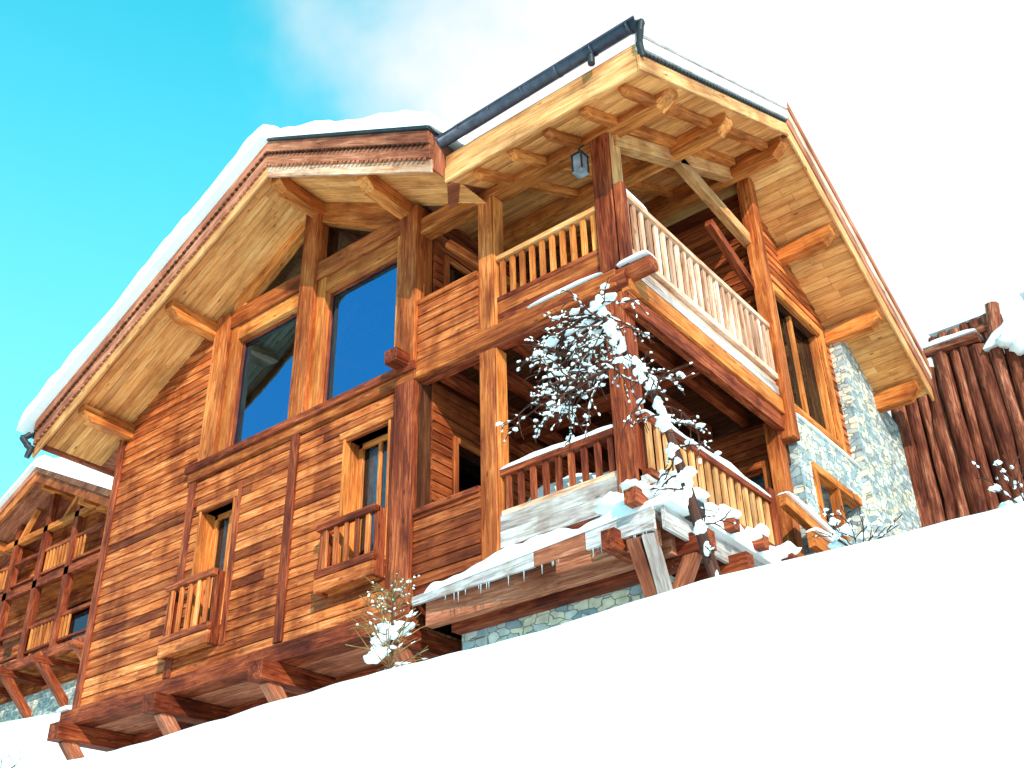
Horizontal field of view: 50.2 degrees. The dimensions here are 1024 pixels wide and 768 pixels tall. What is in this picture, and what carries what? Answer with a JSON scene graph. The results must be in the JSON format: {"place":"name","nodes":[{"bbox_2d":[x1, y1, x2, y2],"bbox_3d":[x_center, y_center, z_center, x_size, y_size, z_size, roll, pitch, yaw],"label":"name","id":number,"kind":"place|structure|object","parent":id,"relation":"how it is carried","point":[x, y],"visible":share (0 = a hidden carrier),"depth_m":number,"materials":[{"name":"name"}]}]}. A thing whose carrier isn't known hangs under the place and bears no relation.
{"place":"outdoors","nodes":[
{"label":"outdoors","id":0,"kind":"place"},
{"bbox_2d":[16,110,471,433],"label":"roof snow","id":1,"kind":"structure","parent":0,"point":[249,150],"depth_m":17.24,"materials":[{"name":"white snow"}]},
{"bbox_2d":[0,501,1023,767],"bbox_3d":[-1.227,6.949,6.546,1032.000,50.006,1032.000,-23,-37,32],"label":"snow ground","id":2,"kind":"structure","parent":0,"point":[902,651],"depth_m":5.16,"materials":[{"name":"white snow"}]},
{"bbox_2d":[0,738,28,767],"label":"snowy bush","id":3,"kind":"object","parent":2,"relation":"on","point":[11,759],"visible":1,"depth_m":11.52,"materials":[{"name":"white snow"}]},
{"bbox_2d":[0,455,113,722],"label":"neighbouring chalet","id":4,"kind":"object","parent":2,"relation":"on","point":[53,513],"visible":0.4,"depth_m":33.23,"materials":[{"name":"brown wood"}]},
{"bbox_2d":[345,571,428,670],"bbox_3d":[-0.964,2.025,9.131,0.752,0.956,0.821,-8,-32,11],"label":"young conifer","id":5,"kind":"object","parent":2,"relation":"on","point":[388,631],"visible":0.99,"depth_m":9.05,"materials":[{"name":"white plant"}]},
{"bbox_2d":[47,88,847,759],"bbox_3d":[-0.575,1.711,16.891,11.200,9.161,6.500,-23,-37,32],"label":"timber frame","id":6,"kind":"object","parent":2,"relation":"on","point":[307,662],"visible":0.76,"depth_m":14.90,"materials":[{"name":"brown wood"}]},
{"bbox_2d":[157,503,385,660],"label":"window railings","id":7,"kind":"object","parent":6,"relation":"attached to","point":[335,576],"depth_m":13.85,"materials":[{"name":"brown wood"}]},
{"bbox_2d":[219,262,396,570],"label":"window panes","id":8,"kind":"object","parent":6,"relation":"attached to","point":[363,332],"visible":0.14,"depth_m":15.99,"materials":[{"name":"blue glass"}]},
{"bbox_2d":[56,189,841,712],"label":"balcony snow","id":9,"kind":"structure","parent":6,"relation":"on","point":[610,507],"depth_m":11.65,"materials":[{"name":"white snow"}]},
{"bbox_2d":[80,194,851,705],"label":"siding walls","id":10,"kind":"structure","parent":6,"relation":"on","point":[144,544],"depth_m":15.40,"materials":[{"name":"brown wood"}]},
{"bbox_2d":[361,440,480,632],"bbox_3d":[-1.872,1.143,17.095,4.240,7.000,3.400,-23,-37,32],"label":"interior","id":11,"kind":"object","parent":10,"relation":"attached to","point":[469,478],"visible":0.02,"depth_m":15.70,"materials":[{"name":"brown wood"}]},
{"bbox_2d":[32,26,933,476],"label":"roof","id":12,"kind":"structure","parent":6,"relation":"on","point":[252,222],"depth_m":17.10,"materials":[{"name":"brown wood"}]},
{"bbox_2d":[19,16,644,458],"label":"gutters","id":13,"kind":"object","parent":12,"relation":"attached to","point":[589,52],"visible":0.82,"depth_m":13.38,"materials":[{"name":"metal"}]},
{"bbox_2d":[570,144,588,178],"bbox_3d":[0.864,-2.856,13.788,0.170,0.572,0.213,-23,-37,32],"label":"hanging lantern","id":14,"kind":"object","parent":6,"relation":"hanging from","point":[580,163],"visible":1,"depth_m":13.66,"materials":[{"name":"metal"}]},
{"bbox_2d":[412,181,830,634],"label":"balconies","id":15,"kind":"structure","parent":6,"relation":"attached to","point":[650,550],"depth_m":13.02,"materials":[{"name":"brown wood"}]},
{"bbox_2d":[495,277,736,577],"bbox_3d":[0.639,0.441,8.635,2.138,3.200,1.339,-23,-37,32],"label":"larch tree","id":16,"kind":"object","parent":2,"relation":"on","point":[613,337],"visible":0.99,"depth_m":8.83,"materials":[{"name":"white plant"}]},
{"bbox_2d":[462,325,921,650],"bbox_3d":[0.460,3.815,17.159,9.820,9.170,8.430,-23,-37,32],"label":"stonework","id":17,"kind":"object","parent":2,"relation":"on","point":[872,475],"visible":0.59,"depth_m":16.58,"materials":[{"name":"stone"}]},
{"bbox_2d":[811,495,905,549],"bbox_3d":[2.191,0.988,6.853,0.704,0.463,0.567,7,-32,-14],"label":"snowy bush","id":18,"kind":"object","parent":2,"relation":"on","point":[848,529],"visible":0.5,"depth_m":6.80,"materials":[{"name":"white snow"}]},
{"bbox_2d":[891,290,1023,527],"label":"log palisade","id":19,"kind":"object","parent":2,"relation":"on","point":[973,411],"visible":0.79,"depth_m":18.50,"materials":[{"name":"brown wood"}]},
{"bbox_2d":[968,455,1023,507],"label":"snowy bush","id":20,"kind":"object","parent":2,"relation":"on","point":[996,488],"visible":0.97,"depth_m":6.29,"materials":[{"name":"white snow"}]},
{"bbox_2d":[0,0,1023,498],"label":"sky","id":21,"kind":"structure","parent":0,"point":[117,117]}
]}

